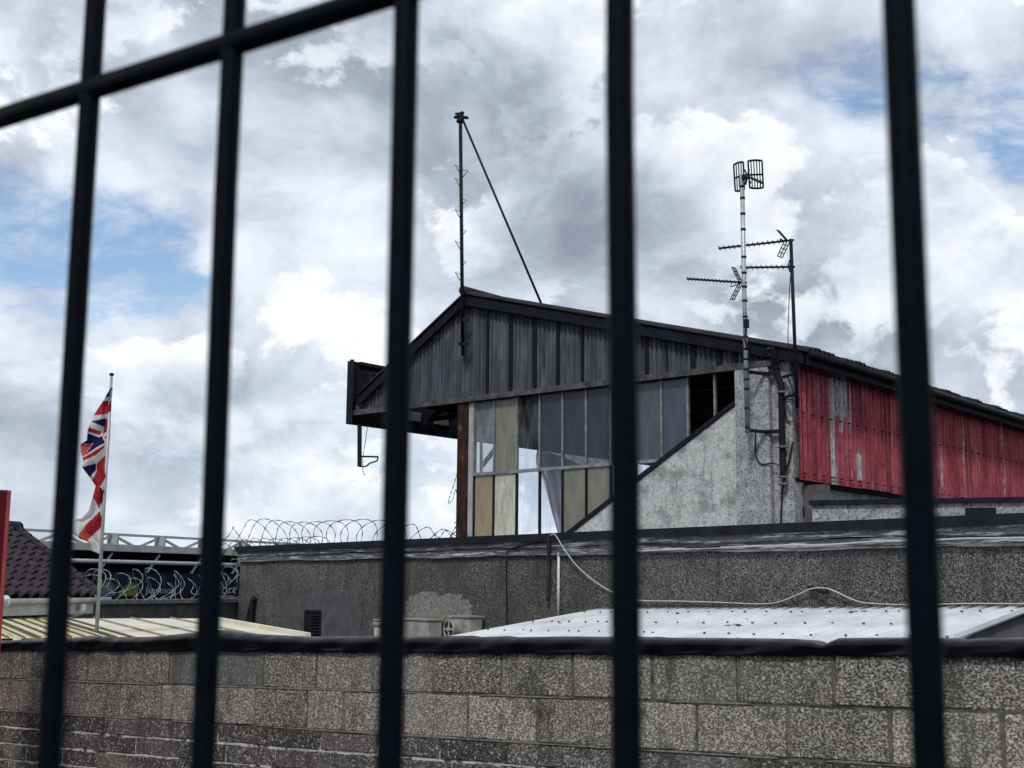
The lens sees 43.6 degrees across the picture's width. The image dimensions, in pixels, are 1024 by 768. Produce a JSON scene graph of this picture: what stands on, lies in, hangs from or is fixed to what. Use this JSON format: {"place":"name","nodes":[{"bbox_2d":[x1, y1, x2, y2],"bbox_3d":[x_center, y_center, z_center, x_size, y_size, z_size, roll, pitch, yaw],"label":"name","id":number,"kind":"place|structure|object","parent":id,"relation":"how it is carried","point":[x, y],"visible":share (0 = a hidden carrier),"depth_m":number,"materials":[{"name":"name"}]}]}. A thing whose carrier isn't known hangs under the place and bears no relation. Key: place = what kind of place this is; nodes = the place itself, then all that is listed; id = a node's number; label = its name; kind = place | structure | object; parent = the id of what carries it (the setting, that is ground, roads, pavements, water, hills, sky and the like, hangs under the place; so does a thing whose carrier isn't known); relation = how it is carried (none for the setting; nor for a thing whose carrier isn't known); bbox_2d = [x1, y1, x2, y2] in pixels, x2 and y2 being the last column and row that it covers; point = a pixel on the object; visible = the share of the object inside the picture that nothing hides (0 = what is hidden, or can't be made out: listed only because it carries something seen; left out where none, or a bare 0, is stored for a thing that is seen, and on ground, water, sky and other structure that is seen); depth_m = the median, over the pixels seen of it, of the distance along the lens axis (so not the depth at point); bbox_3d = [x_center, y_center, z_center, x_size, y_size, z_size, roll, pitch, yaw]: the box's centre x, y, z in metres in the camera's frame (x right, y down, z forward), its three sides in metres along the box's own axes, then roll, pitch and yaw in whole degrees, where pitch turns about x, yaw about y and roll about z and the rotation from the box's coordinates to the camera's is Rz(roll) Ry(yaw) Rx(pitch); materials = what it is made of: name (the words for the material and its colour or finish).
{"place":"outdoors","nodes":[
{"label":"outdoors","id":0,"kind":"place"},
{"bbox_2d":[0,0,1023,548],"label":"sky","id":1,"kind":"structure","parent":0,"point":[797,87],"materials":[{"name":"white"}]},
{"bbox_3d":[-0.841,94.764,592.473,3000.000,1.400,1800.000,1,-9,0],"label":"ground","id":2,"kind":"structure","parent":0,"visible":0},
{"bbox_2d":[0,490,10,647],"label":"steel post","id":3,"kind":"object","parent":2,"relation":"on","point":[5,498],"visible":1,"depth_m":8.13,"materials":[{"name":"red metal"}]},
{"bbox_2d":[3,521,111,617],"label":"tiled house","id":4,"kind":"structure","parent":2,"relation":"on","point":[27,574],"depth_m":13.83,"materials":[{"name":"brown tile"}]},
{"bbox_2d":[5,528,304,617],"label":"distant stand","id":5,"kind":"object","parent":2,"relation":"on","point":[159,556],"visible":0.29,"depth_m":55.90,"materials":[{"name":"grey metal"}]},
{"bbox_2d":[1,616,310,639],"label":"cream shed","id":6,"kind":"structure","parent":2,"relation":"on","point":[20,628],"depth_m":12.15,"materials":[{"name":"beige metal"}]},
{"bbox_2d":[94,373,113,633],"bbox_3d":[-3.563,1.037,11.177,0.100,2.298,0.100,1,-9,0],"label":"flagpole","id":7,"kind":"object","parent":6,"relation":"on","point":[102,529],"visible":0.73,"depth_m":11.14,"materials":[{"name":"metal"}]},
{"bbox_2d":[74,486,102,553],"bbox_3d":[-3.684,1.180,11.148,0.269,0.589,0.114,1,-9,0],"label":"flag","id":8,"kind":"object","parent":7,"relation":"hanging from","point":[88,526],"visible":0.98,"depth_m":11.14,"materials":[{"name":"fabric"}]},
{"bbox_2d":[81,387,112,489],"bbox_3d":[-3.664,0.478,11.258,0.251,0.912,0.114,1,-9,0],"label":"flag","id":9,"kind":"object","parent":7,"relation":"hanging from","point":[93,448],"visible":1,"depth_m":11.25,"materials":[{"name":"fabric"}]},
{"bbox_2d":[76,574,238,619],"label":"rendered wall","id":10,"kind":"structure","parent":2,"relation":"on","point":[160,608],"depth_m":20.03,"materials":[{"name":"paint"}]},
{"bbox_2d":[87,574,226,599],"bbox_3d":[-5.555,3.303,20.539,0.439,0.480,3.492,-4,-10,25],"label":"razor wire","id":11,"kind":"object","parent":10,"relation":"on","point":[149,588],"visible":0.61,"depth_m":20.12,"materials":[{"name":"metal"}]},
{"bbox_2d":[85,568,238,600],"bbox_3d":[-5.482,3.249,20.495,0.533,0.598,3.504,-4,-10,27],"label":"razor wire","id":12,"kind":"object","parent":10,"relation":"on","point":[151,587],"visible":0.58,"depth_m":20.02,"materials":[{"name":"metal"}]},
{"bbox_2d":[93,569,237,599],"bbox_3d":[-5.468,3.233,20.443,0.551,0.532,3.374,-4,-10,26],"label":"razor wire","id":13,"kind":"object","parent":10,"relation":"on","point":[142,580],"visible":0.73,"depth_m":19.76,"materials":[{"name":"metal"}]},
{"bbox_2d":[223,559,239,588],"bbox_3d":[-4.810,3.250,21.902,0.295,0.521,0.645,-4,-10,26],"label":"razor wire","id":14,"kind":"object","parent":10,"relation":"on","point":[228,577],"visible":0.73,"depth_m":21.87,"materials":[{"name":"metal"}]},
{"bbox_2d":[92,572,239,599],"bbox_3d":[-7.487,5.714,27.712,3.551,3.217,0.100,9,-12,-44],"label":"hoarding","id":15,"kind":"object","parent":2,"relation":"on","point":[186,592],"visible":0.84,"depth_m":27.66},
{"bbox_2d":[0,0,948,767],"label":"railing fence","id":16,"kind":"object","parent":2,"relation":"on","point":[234,42],"visible":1,"depth_m":0.70,"materials":[{"name":"black metal"}]},
{"bbox_2d":[0,649,1023,767],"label":"block wall","id":17,"kind":"structure","parent":2,"relation":"on","point":[133,709],"depth_m":6.40,"materials":[{"name":"concrete"}]},
{"bbox_2d":[0,630,1023,658],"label":"plastic sheet","id":18,"kind":"object","parent":17,"relation":"on","point":[235,641],"visible":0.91,"depth_m":6.30,"materials":[{"name":"black plastic"}]},
{"bbox_2d":[235,513,1023,636],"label":"flat building","id":19,"kind":"structure","parent":2,"relation":"on","point":[331,589],"depth_m":13.96,"materials":[{"name":"paint"}]},
{"bbox_2d":[248,596,256,622],"bbox_3d":[-4.267,4.032,20.972,0.148,1.095,0.121,-6,-11,38],"label":"waste pipe","id":20,"kind":"object","parent":19,"relation":"attached to","point":[252,602],"visible":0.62,"depth_m":21.00,"materials":[{"name":"black plastic"}]},
{"bbox_2d":[223,536,329,566],"bbox_3d":[-4.139,2.891,22.039,0.450,0.511,3.104,9,-12,-44],"label":"razor wire","id":21,"kind":"object","parent":19,"relation":"on","point":[269,543],"visible":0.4,"depth_m":22.14,"materials":[{"name":"metal"}]},
{"bbox_2d":[224,519,469,563],"bbox_3d":[-2.701,2.422,20.072,0.867,0.781,6.674,8,-12,-41],"label":"razor wire","id":22,"kind":"object","parent":19,"relation":"on","point":[321,531],"visible":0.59,"depth_m":20.56,"materials":[{"name":"metal"}]},
{"bbox_2d":[372,619,378,635],"bbox_3d":[-1.835,3.543,17.406,0.166,0.678,0.170,1,-9,0],"label":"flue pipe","id":23,"kind":"object","parent":19,"relation":"attached to","point":[375,623],"visible":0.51,"depth_m":17.40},
{"bbox_2d":[406,618,443,635],"bbox_3d":[-1.179,3.399,16.646,0.290,0.690,0.717,7,-11,-36],"label":"air conditioner","id":24,"kind":"object","parent":19,"relation":"attached to","point":[423,627],"visible":0.36,"depth_m":16.45,"materials":[{"name":"paint"}]},
{"bbox_2d":[435,524,458,549],"bbox_3d":[-0.921,2.185,17.949,0.294,0.414,0.754,7,-11,-36],"label":"razor wire","id":25,"kind":"object","parent":19,"relation":"on","point":[449,531],"visible":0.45,"depth_m":17.84,"materials":[{"name":"metal"}]},
{"bbox_2d":[443,615,483,635],"bbox_3d":[-0.600,3.208,15.796,0.380,0.690,0.455,7,-11,-36],"label":"air conditioner","id":26,"kind":"object","parent":19,"relation":"attached to","point":[457,624],"visible":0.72,"depth_m":15.73,"materials":[{"name":"paint"}]},
{"bbox_2d":[506,541,546,624],"bbox_3d":[0.159,2.369,15.095,0.056,1.029,0.917,6,-10,-32],"label":"cable","id":27,"kind":"object","parent":19,"relation":"attached to","point":[506,569],"visible":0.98,"depth_m":15.41,"materials":[{"name":"rubber"}]},
{"bbox_2d":[546,534,550,600],"bbox_3d":[0.429,2.114,14.757,0.057,0.765,0.125,3,-9,-14],"label":"hose","id":28,"kind":"object","parent":19,"relation":"hanging from","point":[548,575],"visible":1,"depth_m":14.77,"materials":[{"name":"grey plastic"}]},
{"bbox_2d":[557,556,559,615],"bbox_3d":[0.533,2.314,14.645,0.030,0.760,0.033,4,-10,-22],"label":"conduit","id":29,"kind":"object","parent":19,"relation":"attached to","point":[558,585],"visible":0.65,"depth_m":14.63,"materials":[{"name":"white paint"}]},
{"bbox_2d":[640,544,719,547],"bbox_3d":[1.585,1.675,13.219,0.012,0.047,1.565,7,-11,-36],"label":"cable","id":30,"kind":"object","parent":19,"relation":"attached to","point":[680,546],"visible":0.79,"depth_m":13.02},
{"bbox_2d":[550,534,1023,604],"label":"cable","id":31,"kind":"object","parent":19,"relation":"attached to","point":[784,599],"visible":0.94,"depth_m":11.87,"materials":[{"name":"grey plastic"}]},
{"bbox_2d":[808,585,827,593],"bbox_3d":[2.768,1.864,11.589,0.062,0.076,0.239,6,-10,-31],"label":"cable hook","id":32,"kind":"object","parent":19,"relation":"attached to","point":[825,591],"visible":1,"depth_m":11.53,"materials":[{"name":"paint"}]},
{"bbox_2d":[640,537,1023,551],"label":"cable","id":33,"kind":"object","parent":19,"relation":"attached to","point":[834,543],"visible":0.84,"depth_m":11.51,"materials":[{"name":"grey plastic"}]},
{"bbox_2d":[346,286,1023,536],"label":"grandstand","id":34,"kind":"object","parent":2,"relation":"on","point":[526,374],"visible":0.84,"depth_m":19.80,"materials":[{"name":"paint"}]},
{"bbox_2d":[357,424,378,474],"bbox_3d":[-2.574,1.161,22.844,0.551,0.938,0.094,-7,-11,39],"label":"hanging bracket","id":35,"kind":"object","parent":34,"relation":"hanging from","point":[359,447],"visible":1,"depth_m":22.93,"materials":[{"name":"metal"}]},
{"bbox_2d":[448,458,459,523],"bbox_3d":[-0.961,1.756,21.191,0.240,1.123,0.055,-5,-10,29],"label":"barbed strand","id":36,"kind":"object","parent":34,"relation":"hanging from","point":[454,493],"visible":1,"depth_m":21.18,"materials":[{"name":"paint"}]},
{"bbox_2d":[454,111,541,355],"bbox_3d":[-0.236,-2.642,21.313,1.870,4.282,0.147,-5,-11,32],"label":"roof mast","id":37,"kind":"object","parent":34,"relation":"attached to","point":[460,117],"visible":1,"depth_m":21.59,"materials":[{"name":"metal"}]},
{"bbox_2d":[536,450,560,532],"bbox_3d":[0.752,1.760,20.635,0.980,1.445,0.156,-7,-12,39],"label":"torn sheet","id":38,"kind":"object","parent":34,"relation":"hanging from","point":[552,481],"visible":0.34,"depth_m":20.69,"materials":[{"name":"white plastic"}]},
{"bbox_2d":[687,159,778,433],"bbox_3d":[3.223,-1.238,17.920,0.718,3.909,1.558,6,-11,-34],"label":"aerial mast","id":39,"kind":"object","parent":34,"relation":"attached to","point":[744,177],"visible":1,"depth_m":17.83,"materials":[{"name":"metal"}]},
{"bbox_2d":[718,229,798,407],"bbox_3d":[3.463,-0.853,17.808,1.184,2.507,0.309,-7,-12,41],"label":"aerial mast","id":40,"kind":"object","parent":34,"relation":"attached to","point":[791,267],"visible":0.99,"depth_m":17.46,"materials":[{"name":"metal"}]},
{"bbox_2d":[754,433,779,465],"bbox_3d":[3.511,0.899,17.609,0.382,0.483,0.030,-6,-11,37],"label":"cable","id":41,"kind":"object","parent":34,"relation":"attached to","point":[756,455],"visible":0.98,"depth_m":17.69,"materials":[{"name":"black rubber"}]},
{"bbox_2d":[780,442,793,522],"bbox_3d":[3.721,1.397,17.410,0.242,1.219,0.091,-8,-12,42],"label":"cable","id":42,"kind":"object","parent":34,"relation":"attached to","point":[784,482],"visible":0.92,"depth_m":17.44,"materials":[{"name":"black rubber"}]},
{"bbox_2d":[785,399,793,422],"bbox_3d":[3.793,0.370,17.566,0.167,0.350,0.018,-7,-11,39],"label":"cable","id":43,"kind":"object","parent":34,"relation":"attached to","point":[785,411],"visible":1,"depth_m":17.57,"materials":[{"name":"black rubber"}]},
{"bbox_2d":[799,399,957,416],"bbox_3d":[5.835,0.389,19.876,0.012,0.418,6.142,-7,-11,39],"label":"cable","id":44,"kind":"object","parent":34,"relation":"attached to","point":[856,405],"visible":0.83,"depth_m":18.87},
{"bbox_2d":[451,604,1023,642],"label":"lean to","id":45,"kind":"object","parent":2,"relation":"on","point":[828,623],"visible":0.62,"depth_m":10.87,"materials":[{"name":"white metal"}]},
{"bbox_2d":[561,611,866,625],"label":"leaf litter","id":46,"kind":"object","parent":45,"relation":"on","point":[740,624],"visible":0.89,"depth_m":10.77,"materials":[{"name":"brown plant"}]},
{"bbox_2d":[802,484,829,521],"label":"link wall","id":47,"kind":"structure","parent":2,"relation":"on","point":[817,492],"depth_m":17.48,"materials":[{"name":"grey concrete"}]},
{"bbox_2d":[809,497,1023,521],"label":"annex","id":48,"kind":"object","parent":2,"relation":"on","point":[839,510],"visible":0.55,"depth_m":14.60,"materials":[{"name":"paint"}]},
{"bbox_2d":[954,608,1023,638],"bbox_3d":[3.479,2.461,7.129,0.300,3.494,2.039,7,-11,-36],"label":"grey shed","id":49,"kind":"structure","parent":2,"relation":"on","point":[1010,625],"depth_m":7.80,"materials":[{"name":"grey metal"}]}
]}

